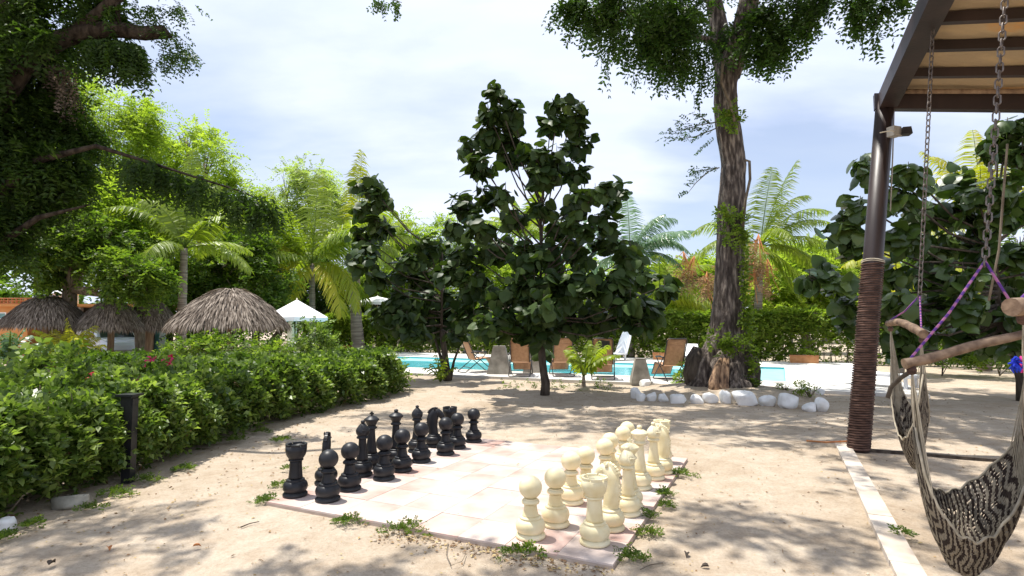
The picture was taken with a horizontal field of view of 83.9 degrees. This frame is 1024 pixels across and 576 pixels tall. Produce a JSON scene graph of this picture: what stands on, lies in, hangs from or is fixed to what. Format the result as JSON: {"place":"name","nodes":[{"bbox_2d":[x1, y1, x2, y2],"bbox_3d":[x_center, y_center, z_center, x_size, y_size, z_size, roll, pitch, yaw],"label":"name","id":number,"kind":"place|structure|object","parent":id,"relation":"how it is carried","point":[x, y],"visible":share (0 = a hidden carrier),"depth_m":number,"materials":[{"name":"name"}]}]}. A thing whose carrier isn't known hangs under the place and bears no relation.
{"place":"outdoors","nodes":[
{"label":"outdoors","id":0,"kind":"place"},
{"bbox_2d":[78,330,134,355],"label":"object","id":1,"kind":"object","parent":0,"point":[123,343],"visible":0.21,"depth_m":23.41,"materials":[{"name":"metal"}]},
{"bbox_2d":[0,330,1023,575],"bbox_3d":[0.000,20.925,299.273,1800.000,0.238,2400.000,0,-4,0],"label":"ground","id":2,"kind":"structure","parent":0,"point":[754,536],"depth_m":5.06,"materials":[{"name":"sand"}]},
{"bbox_2d":[0,329,48,364],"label":"spiky plant","id":3,"kind":"object","parent":2,"relation":"on","point":[6,342],"visible":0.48,"depth_m":9.38,"materials":[{"name":"green plant"}]},
{"bbox_2d":[0,295,85,366],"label":"palapa","id":4,"kind":"structure","parent":2,"relation":"on","point":[48,314],"depth_m":18.25,"materials":[{"name":"brown plant"}]},
{"bbox_2d":[50,494,89,509],"bbox_3d":[-3.692,1.805,4.789,0.277,0.139,0.204,-1,-4,14],"label":"stone","id":5,"kind":"object","parent":2,"relation":"on","point":[69,502],"visible":0.83,"depth_m":4.72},
{"bbox_2d":[31,318,115,366],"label":"palm","id":6,"kind":"object","parent":2,"relation":"on","point":[68,336],"visible":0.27,"depth_m":17.90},
{"bbox_2d":[0,298,176,355],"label":"orange house","id":7,"kind":"structure","parent":2,"relation":"on","point":[7,307],"depth_m":27.06,"materials":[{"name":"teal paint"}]},
{"bbox_2d":[0,345,180,371],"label":"shrub","id":8,"kind":"object","parent":2,"relation":"on","point":[109,357],"visible":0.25,"depth_m":10.76,"materials":[{"name":"green plant"}]},
{"bbox_2d":[2,192,186,367],"bbox_3d":[-14.623,-0.908,19.159,7.967,7.503,4.323,-1,-4,15],"label":"leafy tree","id":9,"kind":"object","parent":2,"relation":"on","point":[107,255],"visible":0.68,"depth_m":18.57,"materials":[{"name":"green plant"}]},
{"bbox_2d":[71,300,150,350],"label":"palapa","id":10,"kind":"structure","parent":2,"relation":"on","point":[109,319],"depth_m":18.87,"materials":[{"name":"brown wood"}]},
{"bbox_2d":[39,62,184,300],"bbox_3d":[-19.723,-3.972,27.041,8.475,14.644,6.324,0,-4,0],"label":"feathery tree","id":11,"kind":"object","parent":2,"relation":"on","point":[140,130],"visible":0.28,"depth_m":26.84,"materials":[{"name":"green plant"}]},
{"bbox_2d":[94,483,139,498],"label":"weed tuft","id":12,"kind":"object","parent":2,"relation":"on","point":[120,490],"visible":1,"depth_m":5.01,"materials":[{"name":"green plant"}]},
{"bbox_2d":[115,393,143,483],"bbox_3d":[-3.716,1.450,5.510,0.170,0.843,0.170,0,-4,0],"label":"path light","id":13,"kind":"object","parent":2,"relation":"on","point":[129,402],"visible":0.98,"depth_m":5.48,"materials":[{"name":"black plastic"}]},
{"bbox_2d":[87,174,196,354],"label":"leafy tree","id":14,"kind":"object","parent":2,"relation":"on","point":[138,338],"visible":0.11,"depth_m":22.79,"materials":[{"name":"green plant"}]},
{"bbox_2d":[115,301,182,354],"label":"palapa","id":15,"kind":"structure","parent":2,"relation":"on","point":[153,323],"depth_m":20.02,"materials":[{"name":"brown wood"}]},
{"bbox_2d":[99,149,254,357],"bbox_3d":[-11.854,-1.246,21.049,5.315,8.224,4.828,-1,-4,21],"label":"coconut palm","id":16,"kind":"object","parent":2,"relation":"on","point":[169,227],"visible":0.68,"depth_m":21.05,"materials":[{"name":"green plant"}]},
{"bbox_2d":[0,0,401,290],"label":"overhanging tree","id":17,"kind":"object","parent":2,"relation":"on","point":[44,177],"visible":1,"depth_m":8.36,"materials":[{"name":"green plant"}]},
{"bbox_2d":[121,109,286,352],"bbox_3d":[-16.442,-2.888,30.294,8.659,12.904,6.184,0,-4,0],"label":"feathery tree","id":18,"kind":"object","parent":2,"relation":"on","point":[230,179],"visible":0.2,"depth_m":30.07,"materials":[{"name":"green plant"}]},
{"bbox_2d":[0,336,410,517],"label":"flowering hedge","id":19,"kind":"object","parent":2,"relation":"on","point":[59,426],"visible":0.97,"depth_m":6.03,"materials":[{"name":"green plant"}]},
{"bbox_2d":[160,288,292,350],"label":"palapa","id":20,"kind":"structure","parent":2,"relation":"on","point":[228,310],"depth_m":16.02,"materials":[{"name":"brown plant"}]},
{"bbox_2d":[152,328,300,361],"bbox_3d":[-7.450,1.748,14.897,3.831,1.457,1.571,0,-4,0],"label":"shrub","id":21,"kind":"object","parent":2,"relation":"on","point":[274,344],"visible":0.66,"depth_m":14.79,"materials":[{"name":"green plant"}]},
{"bbox_2d":[151,224,310,355],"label":"leafy tree","id":22,"kind":"object","parent":2,"relation":"on","point":[207,274],"visible":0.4,"depth_m":25.44,"materials":[{"name":"green plant"}]},
{"bbox_2d":[276,298,327,352],"bbox_3d":[-9.068,1.742,23.937,2.392,2.637,2.392,0,-4,0],"label":"patio umbrella","id":23,"kind":"object","parent":2,"relation":"on","point":[298,308],"visible":0.7,"depth_m":23.36,"materials":[{"name":"white fabric"}]},
{"bbox_2d":[254,151,351,346],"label":"feathery tree","id":24,"kind":"object","parent":2,"relation":"on","point":[295,185],"visible":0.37,"depth_m":39.56,"materials":[{"name":"green plant"}]},
{"bbox_2d":[276,315,343,356],"bbox_3d":[-5.990,1.766,16.968,2.086,1.914,1.728,-2,-4,26],"label":"shrub","id":25,"kind":"object","parent":2,"relation":"on","point":[325,339],"visible":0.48,"depth_m":16.74,"materials":[{"name":"green plant"}]},
{"bbox_2d":[230,174,390,341],"bbox_3d":[-10.592,-1.400,28.875,7.414,9.557,9.518,3,-5,-43],"label":"coconut palm","id":26,"kind":"object","parent":2,"relation":"on","point":[332,275],"visible":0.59,"depth_m":28.49,"materials":[{"name":"green plant"}]},
{"bbox_2d":[246,256,400,348],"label":"leafy tree","id":27,"kind":"object","parent":2,"relation":"on","point":[320,303],"visible":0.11,"depth_m":35.09,"materials":[{"name":"green plant"}]},
{"bbox_2d":[293,149,419,349],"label":"coconut palm","id":28,"kind":"object","parent":2,"relation":"on","point":[357,335],"visible":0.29,"depth_m":31.03,"materials":[{"name":"green plant"}]},
{"bbox_2d":[375,515,432,535],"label":"weed tuft","id":29,"kind":"object","parent":2,"relation":"on","point":[403,525],"visible":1,"depth_m":4.13,"materials":[{"name":"green plant"}]},
{"bbox_2d":[344,173,476,380],"bbox_3d":[-2.748,-0.201,15.692,3.632,5.641,3.124,1,-4,-17],"label":"round leaf tree","id":30,"kind":"object","parent":2,"relation":"on","point":[405,317],"visible":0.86,"depth_m":15.19,"materials":[{"name":"green plant"}]},
{"bbox_2d":[343,206,494,347],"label":"feathery tree","id":31,"kind":"object","parent":2,"relation":"on","point":[428,228],"visible":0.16,"depth_m":37.51,"materials":[{"name":"green plant"}]},
{"bbox_2d":[422,353,457,381],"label":"spiky plant","id":32,"kind":"object","parent":2,"relation":"on","point":[439,376],"visible":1,"depth_m":15.05,"materials":[{"name":"green plant"}]},
{"bbox_2d":[266,437,687,569],"bbox_3d":[-0.054,1.851,5.521,2.950,0.044,3.100,-2,-4,25],"label":"chess board","id":33,"kind":"object","parent":2,"relation":"on","point":[473,485],"visible":0.68,"depth_m":4.75,"materials":[{"name":"tile"}]},
{"bbox_2d":[282,441,307,498],"bbox_3d":[-1.872,1.571,4.930,0.208,0.443,0.208,1,-4,-20],"label":"chess rook","id":34,"kind":"object","parent":33,"relation":"on","point":[295,484],"visible":1,"depth_m":4.87,"materials":[{"name":"black plastic"}]},
{"bbox_2d":[314,432,337,485],"bbox_3d":[-1.726,1.580,5.302,0.208,0.473,0.208,-3,-5,34],"label":"chess knight","id":35,"kind":"object","parent":33,"relation":"on","point":[326,445],"visible":0.5,"depth_m":5.25,"materials":[{"name":"black plastic"}]},
{"bbox_2d":[315,449,340,503],"bbox_3d":[-1.549,1.574,4.802,0.208,0.418,0.208,0,-4,0],"label":"chess pawn","id":36,"kind":"object","parent":33,"relation":"on","point":[328,489],"visible":1,"depth_m":4.75,"materials":[{"name":"black plastic"}]},
{"bbox_2d":[338,442,361,492],"bbox_3d":[-1.453,1.594,5.107,0.208,0.418,0.208,0,-4,0],"label":"chess pawn","id":37,"kind":"object","parent":33,"relation":"on","point":[349,479],"visible":0.97,"depth_m":5.05,"materials":[{"name":"black plastic"}]},
{"bbox_2d":[355,420,372,477],"bbox_3d":[-1.468,1.567,5.592,0.208,0.536,0.208,-2,-4,25],"label":"chess bishop","id":38,"kind":"object","parent":33,"relation":"on","point":[364,466],"visible":0.88,"depth_m":5.55,"materials":[{"name":"black plastic"}]},
{"bbox_2d":[364,411,379,468],"bbox_3d":[-1.460,1.571,5.914,0.208,0.570,0.208,-2,-4,25],"label":"chess king","id":39,"kind":"object","parent":33,"relation":"on","point":[371,420],"visible":0.59,"depth_m":5.87,"materials":[{"name":"black plastic"}]},
{"bbox_2d":[373,435,394,481],"bbox_3d":[-1.222,1.617,5.455,0.208,0.418,0.208,0,-4,0],"label":"chess pawn","id":40,"kind":"object","parent":33,"relation":"on","point":[384,469],"visible":1,"depth_m":5.40,"materials":[{"name":"black plastic"}]},
{"bbox_2d":[389,409,402,462],"bbox_3d":[-1.254,1.590,6.146,0.208,0.563,0.208,-2,-4,25],"label":"chess queen","id":41,"kind":"object","parent":33,"relation":"on","point":[395,416],"visible":0.61,"depth_m":6.11,"materials":[{"name":"black plastic"}]},
{"bbox_2d":[392,429,411,472],"bbox_3d":[-1.112,1.637,5.767,0.208,0.418,0.208,0,-4,0],"label":"chess pawn","id":42,"kind":"object","parent":33,"relation":"on","point":[402,461],"visible":0.97,"depth_m":5.71,"materials":[{"name":"black plastic"}]},
{"bbox_2d":[408,405,422,452],"bbox_3d":[-1.106,1.635,6.635,0.208,0.536,0.208,-2,-4,25],"label":"chess bishop","id":43,"kind":"object","parent":33,"relation":"on","point":[417,414],"visible":0.67,"depth_m":6.59,"materials":[{"name":"black plastic"}]},
{"bbox_2d":[412,422,430,463],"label":"chess pawn","id":44,"kind":"object","parent":33,"relation":"on","point":[421,453],"visible":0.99,"depth_m":6.09,"materials":[{"name":"black plastic"}]},
{"bbox_2d":[425,407,444,447],"bbox_3d":[-0.951,1.685,6.922,0.208,0.473,0.208,3,-5,-37],"label":"chess knight","id":45,"kind":"object","parent":33,"relation":"on","point":[433,436],"visible":0.81,"depth_m":6.89,"materials":[{"name":"black plastic"}]},
{"bbox_2d":[436,417,454,455],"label":"chess pawn","id":46,"kind":"object","parent":33,"relation":"on","point":[445,446],"visible":1,"depth_m":6.44,"materials":[{"name":"black plastic"}]},
{"bbox_2d":[450,413,465,449],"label":"chess pawn","id":47,"kind":"object","parent":33,"relation":"on","point":[457,439],"visible":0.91,"depth_m":6.77,"materials":[{"name":"black plastic"}]},
{"bbox_2d":[465,408,481,442],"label":"chess pawn","id":48,"kind":"object","parent":33,"relation":"on","point":[473,434],"visible":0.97,"depth_m":7.13,"materials":[{"name":"black plastic"}]},
{"bbox_2d":[516,475,545,541],"bbox_3d":[0.129,1.520,3.964,0.208,0.418,0.208,0,-4,0],"label":"chess pawn","id":49,"kind":"object","parent":33,"relation":"on","point":[530,523],"visible":0.98,"depth_m":3.91,"materials":[{"name":"beige plastic"}]},
{"bbox_2d":[541,467,569,529],"bbox_3d":[0.320,1.535,4.205,0.208,0.418,0.208,0,-4,0],"label":"chess pawn","id":50,"kind":"object","parent":33,"relation":"on","point":[555,513],"visible":0.99,"depth_m":4.15,"materials":[{"name":"beige plastic"}]},
{"bbox_2d":[561,451,583,505],"bbox_3d":[0.490,1.570,4.731,0.208,0.418,0.208,0,-4,0],"label":"chess pawn","id":51,"kind":"object","parent":33,"relation":"on","point":[572,494],"visible":0.88,"depth_m":4.67,"materials":[{"name":"beige plastic"}]},
{"bbox_2d":[577,446,594,497],"bbox_3d":[0.640,1.583,4.939,0.208,0.418,0.208,0,-4,0],"label":"chess pawn","id":52,"kind":"object","parent":33,"relation":"on","point":[586,454],"visible":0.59,"depth_m":4.89,"materials":[{"name":"beige plastic"}]},
{"bbox_2d":[579,473,609,548],"bbox_3d":[0.558,1.500,3.854,0.208,0.443,0.208,1,-4,-8],"label":"chess rook","id":53,"kind":"object","parent":33,"relation":"on","point":[594,530],"visible":1,"depth_m":3.80,"materials":[{"name":"beige plastic"}]},
{"bbox_2d":[594,438,613,472],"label":"chess pawn","id":54,"kind":"object","parent":33,"relation":"on","point":[604,447],"visible":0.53,"depth_m":5.23,"materials":[{"name":"beige plastic"}]},
{"bbox_2d":[595,461,624,532],"bbox_3d":[0.712,1.503,4.130,0.208,0.473,0.208,0,-4,-7],"label":"chess knight","id":55,"kind":"object","parent":33,"relation":"on","point":[613,516],"visible":0.77,"depth_m":4.08,"materials":[{"name":"beige plastic"}]},
{"bbox_2d":[615,426,630,464],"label":"chess pawn","id":56,"kind":"object","parent":33,"relation":"on","point":[623,434],"visible":0.55,"depth_m":5.88,"materials":[{"name":"beige plastic"}]},
{"bbox_2d":[619,446,640,517],"bbox_3d":[0.901,1.498,4.450,0.204,0.525,0.204,-2,-4,25],"label":"chess bishop","id":57,"kind":"object","parent":33,"relation":"on","point":[630,504],"visible":0.84,"depth_m":4.40,"materials":[{"name":"beige plastic"}]},
{"bbox_2d":[621,438,642,508],"bbox_3d":[0.964,1.500,4.646,0.200,0.547,0.200,-2,-4,25],"label":"chess king","id":58,"kind":"object","parent":33,"relation":"on","point":[633,448],"visible":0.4,"depth_m":4.61,"materials":[{"name":"beige plastic"}]},
{"bbox_2d":[631,425,651,490],"bbox_3d":[1.157,1.525,5.158,0.208,0.563,0.208,-2,-4,25],"label":"chess queen","id":59,"kind":"object","parent":33,"relation":"on","point":[643,475],"visible":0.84,"depth_m":5.11,"materials":[{"name":"beige plastic"}]},
{"bbox_2d":[646,422,664,480],"bbox_3d":[1.362,1.560,5.480,0.208,0.536,0.208,-2,-4,25],"label":"chess bishop","id":60,"kind":"object","parent":33,"relation":"on","point":[655,468],"visible":0.88,"depth_m":5.43,"materials":[{"name":"beige plastic"}]},
{"bbox_2d":[656,424,672,474],"bbox_3d":[1.501,1.605,5.693,0.208,0.473,0.208,0,-4,-7],"label":"chess knight","id":61,"kind":"object","parent":33,"relation":"on","point":[664,446],"visible":0.54,"depth_m":5.64,"materials":[{"name":"beige plastic"}]},
{"bbox_2d":[0,238,959,338],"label":"wood","id":62,"kind":"object","parent":2,"relation":"on","point":[9,293],"visible":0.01,"depth_m":51.50,"materials":[{"name":"green plant"}]},
{"bbox_2d":[358,529,613,575],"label":"edge litter","id":63,"kind":"object","parent":2,"relation":"on","point":[494,550],"visible":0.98,"depth_m":3.73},
{"bbox_2d":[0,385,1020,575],"bbox_3d":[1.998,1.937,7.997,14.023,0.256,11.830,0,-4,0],"label":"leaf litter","id":64,"kind":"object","parent":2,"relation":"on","point":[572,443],"visible":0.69,"depth_m":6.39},
{"bbox_2d":[484,192,559,241],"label":"tree","id":65,"kind":"object","parent":2,"relation":"on","point":[530,227],"visible":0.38,"depth_m":25.82,"materials":[{"name":"green plant"}]},
{"bbox_2d":[495,539,559,561],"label":"weed tuft","id":66,"kind":"object","parent":2,"relation":"on","point":[520,547],"visible":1,"depth_m":3.72,"materials":[{"name":"green plant"}]},
{"bbox_2d":[162,349,929,398],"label":"pool deck","id":67,"kind":"structure","parent":2,"relation":"on","point":[830,377],"depth_m":16.11,"materials":[{"name":"concrete"}]},
{"bbox_2d":[457,341,489,372],"bbox_3d":[-1.049,2.050,17.738,1.197,1.112,0.712,2,-4,-28],"label":"lounge chair","id":68,"kind":"object","parent":67,"relation":"on","point":[469,352],"visible":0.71,"depth_m":17.57,"materials":[{"name":"wicker"}]},
{"bbox_2d":[487,346,510,374],"bbox_3d":[-0.377,2.157,17.156,0.686,0.826,0.686,0,-4,5],"label":"umbrella base","id":69,"kind":"object","parent":67,"relation":"on","point":[499,362],"visible":0.93,"depth_m":16.89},
{"bbox_2d":[508,338,532,376],"bbox_3d":[0.260,1.970,16.505,0.712,1.112,1.197,0,-4,6],"label":"lounge chair","id":70,"kind":"object","parent":67,"relation":"on","point":[519,358],"visible":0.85,"depth_m":16.23,"materials":[{"name":"wicker"}]},
{"bbox_2d":[250,356,797,382],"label":"swimming pool","id":71,"kind":"structure","parent":67,"relation":"in","point":[772,374],"depth_m":19.41,"materials":[{"name":"liquid"}]},
{"bbox_2d":[549,337,574,376],"bbox_3d":[1.432,1.970,16.506,0.712,1.112,1.197,0,-4,-2],"label":"lounge chair","id":72,"kind":"object","parent":67,"relation":"on","point":[559,361],"visible":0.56,"depth_m":16.21,"materials":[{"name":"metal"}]},
{"bbox_2d":[591,338,614,379],"bbox_3d":[2.479,1.909,15.577,0.712,1.112,1.197,-1,-4,8],"label":"lounge chair","id":73,"kind":"object","parent":67,"relation":"on","point":[608,367],"visible":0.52,"depth_m":15.22,"materials":[{"name":"metal"}]},
{"bbox_2d":[614,332,630,360],"bbox_3d":[4.184,2.382,23.250,1.720,1.170,0.600,3,-5,-40],"label":"white lounger","id":74,"kind":"object","parent":67,"relation":"on","point":[623,344],"visible":0.62,"depth_m":23.60,"materials":[{"name":"paint"}]},
{"bbox_2d":[629,358,651,382],"bbox_3d":[3.257,2.092,14.476,0.502,0.607,0.502,0,-4,5],"label":"umbrella base","id":75,"kind":"object","parent":67,"relation":"on","point":[639,371],"visible":0.93,"depth_m":14.29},
{"bbox_2d":[651,338,687,381],"bbox_3d":[4.168,1.876,15.070,0.712,1.112,1.197,1,-4,-8],"label":"lounge chair","id":76,"kind":"object","parent":67,"relation":"on","point":[675,351],"visible":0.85,"depth_m":14.77,"materials":[{"name":"fabric"}]},
{"bbox_2d":[786,347,818,363],"bbox_3d":[11.195,2.561,21.948,1.187,0.643,0.633,-2,-4,25],"label":"planter box","id":77,"kind":"object","parent":67,"relation":"on","point":[813,357],"visible":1,"depth_m":21.82,"materials":[{"name":"ceramic"}]},
{"bbox_2d":[449,237,655,309],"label":"leafy tree","id":78,"kind":"object","parent":2,"relation":"on","point":[505,271],"visible":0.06,"depth_m":38.85,"materials":[{"name":"green plant"}]},
{"bbox_2d":[428,79,683,395],"bbox_3d":[0.934,-1.130,12.476,5.898,7.091,3.552,0,-4,0],"label":"round leaf tree","id":79,"kind":"object","parent":2,"relation":"on","point":[547,306],"visible":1,"depth_m":12.13,"materials":[{"name":"green plant"}]},
{"bbox_2d":[563,340,620,386],"bbox_3d":[1.958,1.839,13.895,1.404,1.136,1.328,0,-4,0],"label":"palm seedling","id":80,"kind":"object","parent":2,"relation":"on","point":[588,364],"visible":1,"depth_m":13.89,"materials":[{"name":"green plant"}]},
{"bbox_2d":[613,542,651,562],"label":"weed tuft","id":81,"kind":"object","parent":2,"relation":"on","point":[628,553],"visible":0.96,"depth_m":3.62,"materials":[{"name":"green plant"}]},
{"bbox_2d":[581,195,699,357],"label":"coconut palm","id":82,"kind":"object","parent":2,"relation":"on","point":[653,244],"visible":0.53,"depth_m":25.72,"materials":[{"name":"green plant"}]},
{"bbox_2d":[297,304,1010,367],"bbox_3d":[4.885,2.190,26.084,39.110,2.784,1.344,-2,-4,25],"label":"back hedge","id":83,"kind":"object","parent":2,"relation":"on","point":[813,322],"visible":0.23,"depth_m":23.52,"materials":[{"name":"green plant"}]},
{"bbox_2d":[606,254,714,312],"bbox_3d":[7.319,0.927,27.193,5.066,4.867,5.389,0,-4,0],"label":"bush","id":84,"kind":"object","parent":2,"relation":"on","point":[691,299],"visible":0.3,"depth_m":26.24,"materials":[{"name":"green plant"}]},
{"bbox_2d":[637,249,745,312],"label":"leafy tree","id":85,"kind":"object","parent":2,"relation":"on","point":[710,261],"visible":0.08,"depth_m":32.39,"materials":[{"name":"green plant"}]},
{"bbox_2d":[541,0,916,389],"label":"shade tree","id":86,"kind":"object","parent":2,"relation":"on","point":[665,33],"visible":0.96,"depth_m":12.25,"materials":[{"name":"green plant"}]},
{"bbox_2d":[701,97,761,386],"bbox_3d":[4.794,-0.964,12.560,1.430,6.519,0.869,0,-4,0],"label":"creeper","id":87,"kind":"object","parent":86,"relation":"attached to","point":[725,344],"visible":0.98,"depth_m":12.52,"materials":[{"name":"green plant"}]},
{"bbox_2d":[731,390,758,405],"bbox_3d":[4.462,2.135,10.935,0.464,0.344,0.356,-1,-4,9],"label":"stone","id":88,"kind":"object","parent":2,"relation":"on","point":[745,397],"visible":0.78,"depth_m":10.79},
{"bbox_2d":[690,160,840,360],"bbox_3d":[10.784,-1.242,23.558,6.345,8.568,3.683,0,-4,0],"label":"coconut palm","id":89,"kind":"object","parent":2,"relation":"on","point":[775,232],"visible":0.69,"depth_m":24.09,"materials":[{"name":"green plant"}]},
{"bbox_2d":[669,251,714,309],"bbox_3d":[6.872,-0.255,21.133,2.130,2.203,1.908,-1,-4,14],"label":"dry vine","id":90,"kind":"object","parent":89,"relation":"hanging from","point":[705,280],"visible":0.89,"depth_m":21.14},
{"bbox_2d":[744,234,779,306],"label":"dry vine","id":91,"kind":"object","parent":89,"relation":"hanging from","point":[758,272],"visible":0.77,"depth_m":21.96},
{"bbox_2d":[777,393,798,408],"bbox_3d":[5.127,2.106,10.555,0.374,0.326,0.346,0,-4,6],"label":"stone","id":92,"kind":"object","parent":2,"relation":"on","point":[788,401],"visible":0.88,"depth_m":10.44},
{"bbox_2d":[773,380,820,397],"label":"shrub","id":93,"kind":"object","parent":2,"relation":"on","point":[804,390],"visible":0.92,"depth_m":11.82,"materials":[{"name":"green plant"}]},
{"bbox_2d":[745,232,859,349],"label":"leafy tree","id":94,"kind":"object","parent":2,"relation":"on","point":[787,299],"visible":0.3,"depth_m":30.38,"materials":[{"name":"green plant"}]},
{"bbox_2d":[835,443,926,575],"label":"concrete curb","id":95,"kind":"structure","parent":2,"relation":"on","point":[900,556],"depth_m":4.28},
{"bbox_2d":[793,113,1023,400],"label":"round leaf tree","id":96,"kind":"object","parent":2,"relation":"on","point":[978,316],"visible":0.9,"depth_m":11.32,"materials":[{"name":"green plant"}]},
{"bbox_2d":[846,0,1023,452],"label":"swing pergola","id":97,"kind":"object","parent":2,"relation":"on","point":[966,46],"visible":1,"depth_m":6.75,"materials":[{"name":"brown wood"}]},
{"bbox_2d":[880,125,912,137],"bbox_3d":[4.772,-1.954,7.098,0.398,0.120,0.186,0,-4,0],"label":"flood light","id":98,"kind":"object","parent":97,"relation":"attached to","point":[894,131],"visible":1,"depth_m":7.07,"materials":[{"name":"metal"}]},
{"bbox_2d":[917,28,934,299],"bbox_3d":[3.831,-1.196,5.264,0.259,2.615,0.042,-1,-4,13],"label":"hanging chain","id":99,"kind":"object","parent":97,"relation":"hanging from","point":[925,160],"visible":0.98,"depth_m":5.26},
{"bbox_2d":[885,295,929,469],"bbox_3d":[3.596,0.836,5.164,0.253,1.544,0.781,-2,-4,27],"label":"hammock chair","id":100,"kind":"object","parent":99,"relation":"hanging from","point":[898,397],"visible":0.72,"depth_m":5.15,"materials":[{"name":"beige fabric"}]},
{"bbox_2d":[981,0,1008,266],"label":"hanging chain","id":101,"kind":"object","parent":97,"relation":"hanging from","point":[995,128],"visible":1,"depth_m":3.16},
{"bbox_2d":[901,261,1023,575],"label":"hammock chair","id":102,"kind":"object","parent":101,"relation":"hanging from","point":[958,549],"visible":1,"depth_m":3.00,"materials":[{"name":"beige fabric"}]},
{"bbox_2d":[987,144,1008,300],"bbox_3d":[3.620,-0.493,4.241,0.217,1.181,0.016,0,-4,0],"label":"rope","id":103,"kind":"object","parent":97,"relation":"hanging from","point":[1001,220],"visible":0.86,"depth_m":4.24,"materials":[{"name":"brown fabric"}]},
{"bbox_2d":[1001,294,1023,441],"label":"hammock chair","id":104,"kind":"object","parent":97,"relation":"hanging from","point":[1012,307],"visible":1,"depth_m":2.29,"materials":[{"name":"brown wood"}]},
{"bbox_2d":[871,449,1008,462],"bbox_3d":[6.109,1.905,5.957,4.271,0.072,0.055,-2,-4,25],"label":"edging timber","id":105,"kind":"object","parent":2,"relation":"on","point":[970,458],"depth_m":6.47,"materials":[{"name":"brown wood"}]},
{"bbox_2d":[916,340,1011,375],"bbox_3d":[14.120,1.747,16.525,5.143,1.680,2.946,-2,-4,22],"label":"shrub","id":106,"kind":"object","parent":2,"relation":"on","point":[972,360],"visible":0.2,"depth_m":16.64,"materials":[{"name":"green plant"}]},
{"bbox_2d":[918,130,1023,370],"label":"coconut palm","id":107,"kind":"object","parent":2,"relation":"on","point":[981,170],"visible":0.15,"depth_m":18.83,"materials":[{"name":"green plant"}]},
{"bbox_2d":[0,0,1023,307],"label":"sky","id":108,"kind":"structure","parent":0,"point":[333,80],"materials":[{"name":"white"}]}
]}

